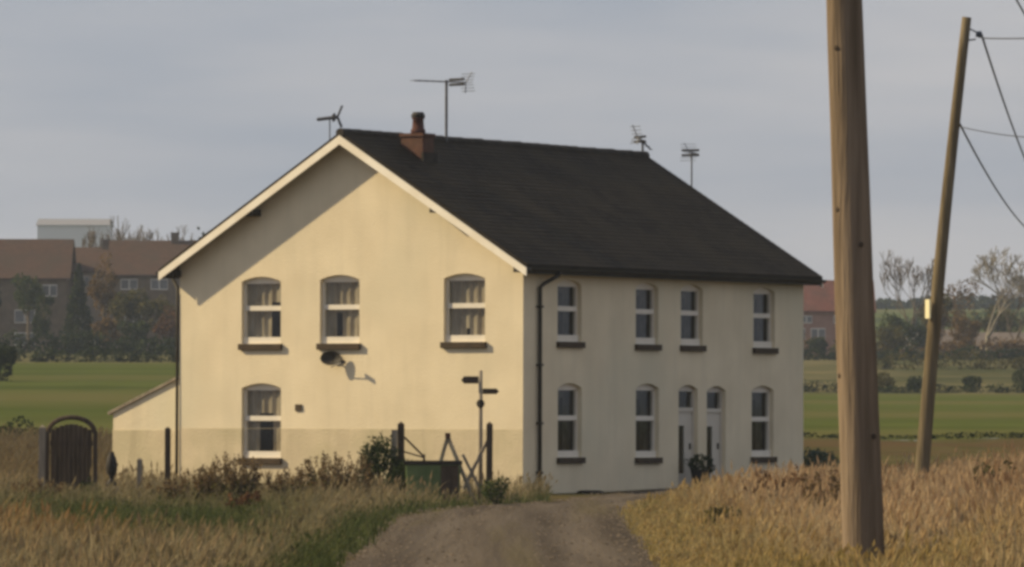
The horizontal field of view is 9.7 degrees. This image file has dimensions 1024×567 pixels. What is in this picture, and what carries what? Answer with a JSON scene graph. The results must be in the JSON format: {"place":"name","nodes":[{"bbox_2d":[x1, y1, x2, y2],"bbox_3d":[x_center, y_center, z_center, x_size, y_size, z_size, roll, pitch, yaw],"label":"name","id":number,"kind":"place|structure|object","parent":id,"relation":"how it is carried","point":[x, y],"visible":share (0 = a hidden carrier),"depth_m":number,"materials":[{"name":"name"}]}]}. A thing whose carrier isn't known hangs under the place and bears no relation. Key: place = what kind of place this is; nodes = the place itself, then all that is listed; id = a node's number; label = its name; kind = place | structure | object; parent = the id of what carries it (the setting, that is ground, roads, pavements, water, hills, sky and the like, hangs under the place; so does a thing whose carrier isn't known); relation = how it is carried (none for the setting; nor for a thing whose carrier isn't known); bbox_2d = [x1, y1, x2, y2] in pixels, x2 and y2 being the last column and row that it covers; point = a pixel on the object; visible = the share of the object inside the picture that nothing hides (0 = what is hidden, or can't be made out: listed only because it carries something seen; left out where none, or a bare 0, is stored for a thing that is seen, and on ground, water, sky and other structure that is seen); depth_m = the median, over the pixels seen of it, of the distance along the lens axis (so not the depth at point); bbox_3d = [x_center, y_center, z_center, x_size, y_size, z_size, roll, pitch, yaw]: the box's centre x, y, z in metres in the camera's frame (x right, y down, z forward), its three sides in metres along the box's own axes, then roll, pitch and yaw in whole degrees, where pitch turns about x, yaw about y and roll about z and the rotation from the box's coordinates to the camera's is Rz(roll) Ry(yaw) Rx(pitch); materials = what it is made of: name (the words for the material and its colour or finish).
{"place":"outdoors","nodes":[
{"label":"outdoors","id":0,"kind":"place"},
{"bbox_2d":[325,487,690,566],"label":"track","id":1,"kind":"structure","parent":0,"point":[504,545],"depth_m":86.94,"materials":[{"name":"grey gravel"}]},
{"bbox_2d":[0,362,1023,439],"bbox_3d":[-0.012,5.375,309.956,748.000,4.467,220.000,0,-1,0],"label":"field","id":2,"kind":"structure","parent":0,"point":[39,394],"depth_m":292.87,"materials":[{"name":"green plant"}]},
{"bbox_2d":[0,343,18,380],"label":"field bush","id":3,"kind":"object","parent":2,"relation":"on","point":[9,355],"visible":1,"depth_m":329.88,"materials":[{"name":"green plant"}]},
{"bbox_2d":[803,431,1023,440],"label":"hedge","id":4,"kind":"object","parent":2,"relation":"on","point":[960,434],"visible":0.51,"depth_m":201.49,"materials":[{"name":"green plant"}]},
{"bbox_2d":[0,0,1023,440],"label":"sky","id":5,"kind":"structure","parent":0,"point":[164,115],"materials":[{"name":"grey"}]},
{"bbox_2d":[1,438,1023,566],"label":"ground","id":6,"kind":"structure","parent":0,"point":[892,450],"depth_m":184.91,"materials":[{"name":"brown soil"}]},
{"bbox_2d":[0,415,56,438],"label":"hedge","id":7,"kind":"object","parent":6,"relation":"on","point":[10,423],"visible":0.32,"depth_m":196.73,"materials":[{"name":"green plant"}]},
{"bbox_2d":[11,478,64,498],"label":"tall weeds","id":8,"kind":"object","parent":6,"relation":"on","point":[59,488],"visible":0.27,"depth_m":117.94,"materials":[{"name":"brown plant"}]},
{"bbox_2d":[38,425,45,490],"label":"wooden post","id":9,"kind":"object","parent":6,"relation":"on","point":[42,449],"visible":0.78,"depth_m":124.89,"materials":[{"name":"grey wood"}]},
{"bbox_2d":[45,415,97,497],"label":"garden gate","id":10,"kind":"structure","parent":6,"relation":"on","point":[76,441],"depth_m":125.33,"materials":[{"name":"brown wood"}]},
{"bbox_2d":[146,478,189,503],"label":"tall weeds","id":11,"kind":"object","parent":6,"relation":"on","point":[171,489],"visible":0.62,"depth_m":120.78,"materials":[{"name":"brown plant"}]},
{"bbox_2d":[165,427,170,487],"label":"wooden post","id":12,"kind":"object","parent":6,"relation":"on","point":[167,452],"visible":0.78,"depth_m":127.89,"materials":[{"name":"brown wood"}]},
{"bbox_2d":[180,463,216,504],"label":"tall weeds","id":13,"kind":"object","parent":6,"relation":"on","point":[203,483],"visible":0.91,"depth_m":118.87,"materials":[{"name":"brown plant"}]},
{"bbox_2d":[210,452,263,503],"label":"tall weeds","id":14,"kind":"object","parent":6,"relation":"on","point":[233,480],"visible":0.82,"depth_m":117.85,"materials":[{"name":"brown plant"}]},
{"bbox_2d":[225,490,261,509],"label":"tall weeds","id":15,"kind":"object","parent":6,"relation":"on","point":[255,496],"visible":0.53,"depth_m":111.85,"materials":[{"name":"brown plant"}]},
{"bbox_2d":[0,422,557,566],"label":"verge grass","id":16,"kind":"structure","parent":6,"relation":"on","point":[256,535],"depth_m":89.82,"materials":[{"name":"plant"}]},
{"bbox_2d":[265,467,316,498],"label":"tall weeds","id":17,"kind":"object","parent":6,"relation":"on","point":[300,478],"visible":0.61,"depth_m":118.42,"materials":[{"name":"brown plant"}]},
{"bbox_2d":[300,450,373,498],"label":"tall weeds","id":18,"kind":"object","parent":6,"relation":"on","point":[324,478],"visible":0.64,"depth_m":116.94,"materials":[{"name":"brown plant"}]},
{"bbox_2d":[357,430,402,497],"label":"bush","id":19,"kind":"object","parent":6,"relation":"on","point":[377,449],"visible":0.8,"depth_m":123.28,"materials":[{"name":"green plant"}]},
{"bbox_2d":[386,456,412,495],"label":"bush","id":20,"kind":"object","parent":6,"relation":"on","point":[399,470],"visible":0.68,"depth_m":122.67,"materials":[{"name":"green plant"}]},
{"bbox_2d":[397,422,403,463],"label":"wooden post","id":21,"kind":"object","parent":6,"relation":"on","point":[400,438],"visible":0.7,"depth_m":123.89,"materials":[{"name":"brown wood"}]},
{"bbox_2d":[404,460,461,503],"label":"water tank","id":22,"kind":"object","parent":6,"relation":"on","point":[445,474],"visible":0.66,"depth_m":122.19,"materials":[{"name":"green paint"}]},
{"bbox_2d":[439,433,475,503],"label":"trestle","id":23,"kind":"object","parent":6,"relation":"on","point":[451,445],"visible":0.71,"depth_m":122.77,"materials":[{"name":"grey wood"}]},
{"bbox_2d":[108,112,826,493],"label":"house","id":24,"kind":"structure","parent":6,"relation":"on","point":[612,320],"depth_m":137.65,"materials":[{"name":"white paint"}]},
{"bbox_2d":[238,383,281,463],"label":"window","id":25,"kind":"structure","parent":24,"relation":"in","point":[262,401],"depth_m":138.03,"materials":[{"name":"glass"}]},
{"bbox_2d":[238,277,282,349],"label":"window","id":26,"kind":"structure","parent":24,"relation":"in","point":[262,295],"depth_m":138.03,"materials":[{"name":"grey glass"}]},
{"bbox_2d":[316,105,342,139],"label":"tv aerial","id":27,"kind":"object","parent":24,"relation":"attached to","point":[334,116],"visible":1,"depth_m":136.76,"materials":[{"name":"grey metal"}]},
{"bbox_2d":[320,351,345,367],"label":"satellite dish","id":28,"kind":"object","parent":24,"relation":"attached to","point":[330,358],"visible":1,"depth_m":136.62,"materials":[{"name":"paint"}]},
{"bbox_2d":[316,275,360,349],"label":"window","id":29,"kind":"structure","parent":24,"relation":"in","point":[340,292],"depth_m":136.92,"materials":[{"name":"glass"}]},
{"bbox_2d":[410,72,474,141],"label":"tv aerial","id":30,"kind":"object","parent":24,"relation":"attached to","point":[456,81],"visible":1,"depth_m":140.10,"materials":[{"name":"grey metal"}]},
{"bbox_2d":[440,273,486,347],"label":"window","id":31,"kind":"structure","parent":24,"relation":"in","point":[465,311],"depth_m":135.19,"materials":[{"name":"white paint"}]},
{"bbox_2d":[556,280,585,347],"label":"window","id":32,"kind":"structure","parent":24,"relation":"in","point":[567,289],"depth_m":136.45,"materials":[{"name":"glass"}]},
{"bbox_2d":[557,383,585,463],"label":"window","id":33,"kind":"structure","parent":24,"relation":"in","point":[568,453],"depth_m":136.42,"materials":[{"name":"grey glass"}]},
{"bbox_2d":[630,125,652,151],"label":"tv aerial","id":34,"kind":"object","parent":24,"relation":"attached to","point":[642,142],"visible":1,"depth_m":148.03,"materials":[{"name":"grey metal"}]},
{"bbox_2d":[635,283,661,350],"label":"window","id":35,"kind":"structure","parent":24,"relation":"in","point":[645,340],"depth_m":139.45,"materials":[{"name":"glass"}]},
{"bbox_2d":[635,384,662,463],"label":"window","id":36,"kind":"structure","parent":24,"relation":"in","point":[643,418],"depth_m":139.42,"materials":[{"name":"glass"}]},
{"bbox_2d":[678,385,693,486],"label":"door","id":37,"kind":"structure","parent":24,"relation":"in","point":[686,415],"depth_m":140.89,"materials":[{"name":"paint"}]},
{"bbox_2d":[680,143,698,185],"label":"tv aerial","id":38,"kind":"object","parent":24,"relation":"attached to","point":[687,150],"visible":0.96,"depth_m":147.56,"materials":[{"name":"grey metal"}]},
{"bbox_2d":[680,285,706,351],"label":"window","id":39,"kind":"structure","parent":24,"relation":"in","point":[690,341],"depth_m":141.23,"materials":[{"name":"grey glass"}]},
{"bbox_2d":[707,386,721,479],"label":"door","id":40,"kind":"structure","parent":24,"relation":"in","point":[714,416],"depth_m":142.06,"materials":[{"name":"paint"}]},
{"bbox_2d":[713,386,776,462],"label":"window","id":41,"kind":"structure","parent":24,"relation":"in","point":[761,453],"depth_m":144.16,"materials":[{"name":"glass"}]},
{"bbox_2d":[752,287,778,353],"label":"window","id":42,"kind":"structure","parent":24,"relation":"in","point":[760,346],"depth_m":144.26,"materials":[{"name":"white paint"}]},
{"bbox_2d":[461,370,498,501],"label":"signpost","id":43,"kind":"object","parent":6,"relation":"on","point":[480,403],"visible":0.94,"depth_m":123.94,"materials":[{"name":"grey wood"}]},
{"bbox_2d":[486,422,492,502],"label":"wooden post","id":44,"kind":"object","parent":6,"relation":"on","point":[489,447],"visible":0.78,"depth_m":123.39,"materials":[{"name":"brown wood"}]},
{"bbox_2d":[462,440,485,490],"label":"crossed poles","id":45,"kind":"object","parent":44,"relation":"attached to","point":[471,474],"visible":0.89,"depth_m":123.47,"materials":[{"name":"grey wood"}]},
{"bbox_2d":[479,476,509,504],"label":"bush","id":46,"kind":"object","parent":6,"relation":"on","point":[490,493],"visible":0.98,"depth_m":119.37,"materials":[{"name":"green plant"}]},
{"bbox_2d":[702,504,741,528],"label":"tall weeds","id":47,"kind":"object","parent":6,"relation":"on","point":[719,510],"visible":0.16,"depth_m":83.92,"materials":[{"name":"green plant"}]},
{"bbox_2d":[744,469,786,504],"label":"tall weeds","id":48,"kind":"object","parent":6,"relation":"on","point":[769,478],"visible":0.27,"depth_m":97.89,"materials":[{"name":"brown plant"}]},
{"bbox_2d":[786,464,838,488],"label":"tall weeds","id":49,"kind":"object","parent":6,"relation":"on","point":[798,478],"visible":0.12,"depth_m":105.88,"materials":[{"name":"brown plant"}]},
{"bbox_2d":[795,469,840,510],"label":"tall weeds","id":50,"kind":"object","parent":6,"relation":"on","point":[833,479],"visible":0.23,"depth_m":89.90,"materials":[{"name":"brown plant"}]},
{"bbox_2d":[617,438,1023,566],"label":"dry grass","id":51,"kind":"structure","parent":6,"relation":"on","point":[941,516],"depth_m":71.09,"materials":[{"name":"beige plant"}]},
{"bbox_2d":[803,447,839,473],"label":"bush","id":52,"kind":"object","parent":6,"relation":"on","point":[813,454],"visible":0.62,"depth_m":147.78,"materials":[{"name":"green plant"}]},
{"bbox_2d":[826,0,884,565],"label":"telegraph pole","id":53,"kind":"object","parent":6,"relation":"on","point":[860,471],"visible":0.99,"depth_m":59.86,"materials":[{"name":"brown wood"}]},
{"bbox_2d":[914,17,981,480],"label":"telegraph pole","id":54,"kind":"object","parent":6,"relation":"on","point":[933,308],"visible":0.92,"depth_m":114.94,"materials":[{"name":"brown wood"}]},
{"bbox_2d":[960,123,1023,225],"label":"overhead wire","id":55,"kind":"object","parent":54,"relation":"attached to","point":[976,155],"visible":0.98,"depth_m":134.33,"materials":[{"name":"grey rubber"}]},
{"bbox_2d":[981,34,1023,156],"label":"overhead wire","id":56,"kind":"object","parent":54,"relation":"attached to","point":[992,68],"visible":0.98,"depth_m":131.04,"materials":[{"name":"black metal"}]},
{"bbox_2d":[971,457,1016,487],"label":"tall weeds","id":57,"kind":"object","parent":6,"relation":"on","point":[987,467],"visible":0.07,"depth_m":91.94,"materials":[{"name":"brown plant"}]},
{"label":"stone block","id":58,"kind":"object","parent":6,"relation":"on","visible":0},
{"bbox_2d":[106,452,117,486],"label":"garden ornament","id":59,"kind":"object","parent":58,"relation":"on","point":[111,466],"visible":0.9,"depth_m":126.87,"materials":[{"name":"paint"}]},
{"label":"stone slab","id":60,"kind":"object","parent":6,"relation":"on","visible":0},
{"bbox_2d":[684,453,714,485],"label":"potted plant","id":61,"kind":"object","parent":60,"relation":"on","point":[699,470],"visible":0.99,"depth_m":140.21,"materials":[{"name":"plant"}]},
{"bbox_2d":[16,338,1023,393],"bbox_3d":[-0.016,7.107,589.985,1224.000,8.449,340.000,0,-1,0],"label":"scrubland","id":62,"kind":"structure","parent":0,"point":[822,370],"depth_m":488.95,"materials":[{"name":"green plant"}]},
{"bbox_2d":[9,272,46,340],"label":"leafy tree","id":63,"kind":"object","parent":62,"relation":"on","point":[26,302],"visible":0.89,"depth_m":554.49,"materials":[{"name":"green plant"}]},
{"bbox_2d":[0,239,75,349],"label":"village house","id":64,"kind":"structure","parent":62,"relation":"on","point":[48,263],"depth_m":562.37,"materials":[{"name":"brick"}]},
{"bbox_2d":[14,310,34,322],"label":"window","id":65,"kind":"structure","parent":64,"relation":"in","point":[19,317],"depth_m":562.00,"materials":[{"name":"grey glass"}]},
{"bbox_2d":[31,295,54,351],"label":"leafy tree","id":66,"kind":"object","parent":62,"relation":"on","point":[42,323],"visible":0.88,"depth_m":539.66,"materials":[{"name":"green plant"}]},
{"bbox_2d":[58,263,99,349],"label":"conifer","id":67,"kind":"object","parent":62,"relation":"on","point":[76,306],"visible":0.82,"depth_m":544.69,"materials":[{"name":"green plant"}]},
{"bbox_2d":[0,327,179,354],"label":"hedge","id":68,"kind":"object","parent":62,"relation":"on","point":[75,346],"visible":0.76,"depth_m":503.49,"materials":[{"name":"green plant"}]},
{"bbox_2d":[0,343,179,361],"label":"hedge","id":69,"kind":"object","parent":62,"relation":"on","point":[134,357],"visible":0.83,"depth_m":423.82,"materials":[{"name":"green plant"}]},
{"bbox_2d":[71,239,110,348],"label":"village house","id":70,"kind":"structure","parent":62,"relation":"on","point":[88,258],"depth_m":569.05,"materials":[{"name":"tile"}]},
{"bbox_2d":[86,253,122,346],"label":"leafy tree","id":71,"kind":"object","parent":62,"relation":"on","point":[98,291],"visible":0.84,"depth_m":547.77,"materials":[{"name":"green plant"}]},
{"bbox_2d":[90,315,121,345],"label":"leafy tree","id":72,"kind":"object","parent":62,"relation":"on","point":[104,324],"visible":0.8,"depth_m":527.53,"materials":[{"name":"brown plant"}]},
{"bbox_2d":[81,215,143,246],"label":"bare tree","id":73,"kind":"object","parent":62,"relation":"on","point":[93,241],"visible":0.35,"depth_m":598.51,"materials":[{"name":"grey plant"}]},
{"bbox_2d":[105,288,149,351],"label":"leafy tree","id":74,"kind":"object","parent":62,"relation":"on","point":[121,306],"visible":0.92,"depth_m":539.29,"materials":[{"name":"green plant"}]},
{"bbox_2d":[116,320,150,352],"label":"leafy tree","id":75,"kind":"object","parent":62,"relation":"on","point":[139,328],"visible":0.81,"depth_m":521.57,"materials":[{"name":"green plant"}]},
{"bbox_2d":[106,233,194,350],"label":"village house","id":76,"kind":"structure","parent":62,"relation":"on","point":[137,264],"depth_m":563.12,"materials":[{"name":"brick"}]},
{"bbox_2d":[120,279,137,289],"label":"window","id":77,"kind":"structure","parent":76,"relation":"in","point":[126,284],"depth_m":562.00,"materials":[{"name":"grey glass"}]},
{"bbox_2d":[151,279,167,289],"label":"window","id":78,"kind":"structure","parent":76,"relation":"in","point":[162,284],"depth_m":562.00,"materials":[{"name":"grey glass"}]},
{"bbox_2d":[136,294,175,343],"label":"leafy tree","id":79,"kind":"object","parent":62,"relation":"on","point":[150,306],"visible":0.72,"depth_m":537.64,"materials":[{"name":"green plant"}]},
{"bbox_2d":[152,306,179,338],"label":"leafy tree","id":80,"kind":"object","parent":62,"relation":"on","point":[165,326],"visible":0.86,"depth_m":529.51,"materials":[{"name":"brown plant"}]},
{"bbox_2d":[805,337,828,357],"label":"leafy tree","id":81,"kind":"object","parent":62,"relation":"on","point":[822,343],"visible":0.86,"depth_m":583.70,"materials":[{"name":"green plant"}]},
{"bbox_2d":[803,280,875,354],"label":"village house","id":82,"kind":"structure","parent":62,"relation":"on","point":[818,311],"depth_m":620.08,"materials":[{"name":"red brick"}]},
{"bbox_2d":[877,371,894,390],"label":"bush","id":83,"kind":"object","parent":62,"relation":"on","point":[883,382],"visible":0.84,"depth_m":427.71,"materials":[{"name":"green plant"}]},
{"bbox_2d":[875,323,908,353],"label":"leafy tree","id":84,"kind":"object","parent":62,"relation":"on","point":[895,339],"visible":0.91,"depth_m":574.53,"materials":[{"name":"green plant"}]},
{"bbox_2d":[875,307,908,351],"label":"leafy tree","id":85,"kind":"object","parent":62,"relation":"on","point":[894,319],"visible":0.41,"depth_m":599.50,"materials":[{"name":"green plant"}]},
{"bbox_2d":[879,249,933,324],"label":"bare tree","id":86,"kind":"object","parent":62,"relation":"on","point":[907,271],"visible":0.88,"depth_m":630.92,"materials":[{"name":"brown plant"}]},
{"bbox_2d":[803,345,1023,360],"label":"hedge","id":87,"kind":"object","parent":62,"relation":"on","point":[833,356],"visible":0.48,"depth_m":567.06,"materials":[{"name":"green plant"}]},
{"bbox_2d":[803,379,1023,392],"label":"hedge","id":88,"kind":"object","parent":62,"relation":"on","point":[887,389],"visible":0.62,"depth_m":423.83,"materials":[{"name":"green plant"}]},
{"bbox_2d":[803,334,1023,357],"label":"hedge","id":89,"kind":"object","parent":62,"relation":"on","point":[952,343],"visible":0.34,"depth_m":593.31,"materials":[{"name":"green plant"}]},
{"bbox_2d":[902,322,926,354],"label":"leafy tree","id":90,"kind":"object","parent":62,"relation":"on","point":[911,332],"visible":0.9,"depth_m":589.52,"materials":[{"name":"green plant"}]},
{"bbox_2d":[916,293,953,328],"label":"leafy tree","id":91,"kind":"object","parent":62,"relation":"on","point":[948,302],"visible":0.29,"depth_m":639.29,"materials":[{"name":"green plant"}]},
{"bbox_2d":[877,349,1023,369],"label":"hedge","id":92,"kind":"object","parent":62,"relation":"on","point":[887,365],"visible":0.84,"depth_m":516.72,"materials":[{"name":"green plant"}]},
{"bbox_2d":[939,329,978,354],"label":"village house","id":93,"kind":"structure","parent":62,"relation":"on","point":[946,337],"depth_m":619.24,"materials":[{"name":"grey tile"}]},
{"bbox_2d":[943,279,982,328],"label":"leafy tree","id":94,"kind":"object","parent":62,"relation":"on","point":[957,313],"visible":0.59,"depth_m":659.87,"materials":[{"name":"brown plant"}]},
{"bbox_2d":[949,317,982,350],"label":"leafy tree","id":95,"kind":"object","parent":62,"relation":"on","point":[974,329],"visible":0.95,"depth_m":587.64,"materials":[{"name":"brown plant"}]},
{"bbox_2d":[961,375,982,390],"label":"bush","id":96,"kind":"object","parent":62,"relation":"on","point":[971,379],"visible":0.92,"depth_m":427.71,"materials":[{"name":"green plant"}]},
{"bbox_2d":[969,247,1023,349],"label":"bare tree","id":97,"kind":"object","parent":62,"relation":"on","point":[1015,280],"visible":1,"depth_m":598.84,"materials":[{"name":"brown plant"}]},
{"bbox_2d":[978,332,1023,354],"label":"outbuilding","id":98,"kind":"structure","parent":62,"relation":"on","point":[1002,335],"depth_m":625.90,"materials":[{"name":"grey tile"}]},
{"bbox_2d":[979,304,1023,331],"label":"leafy tree","id":99,"kind":"object","parent":62,"relation":"on","point":[1001,324],"visible":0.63,"depth_m":639.34,"materials":[{"name":"green plant"}]},
{"bbox_2d":[991,286,1023,343],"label":"bare tree","id":100,"kind":"object","parent":62,"relation":"on","point":[1020,297],"visible":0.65,"depth_m":606.12,"materials":[{"name":"brown plant"}]},
{"bbox_2d":[1012,365,1023,390],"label":"bush","id":101,"kind":"object","parent":62,"relation":"on","point":[1020,376],"visible":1,"depth_m":425.92,"materials":[{"name":"green plant"}]},
{"bbox_2d":[875,303,1023,334],"bbox_3d":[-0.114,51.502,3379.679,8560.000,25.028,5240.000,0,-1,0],"label":"hills","id":102,"kind":"structure","parent":0,"point":[880,312],"depth_m":1051.47,"materials":[{"name":"green plant"}]},
{"bbox_2d":[36,219,113,246],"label":"distant building","id":103,"kind":"structure","parent":102,"relation":"on","point":[76,230],"depth_m":1400.60,"materials":[{"name":"grey"}]},
{"bbox_2d":[875,293,1023,309],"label":"hedge","id":104,"kind":"object","parent":102,"relation":"on","point":[983,301],"visible":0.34,"depth_m":1187.71,"materials":[{"name":"green plant"}]},
{"bbox_2d":[903,310,1023,326],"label":"hedge","id":105,"kind":"object","parent":102,"relation":"on","point":[974,317],"visible":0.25,"depth_m":861.04,"materials":[{"name":"green plant"}]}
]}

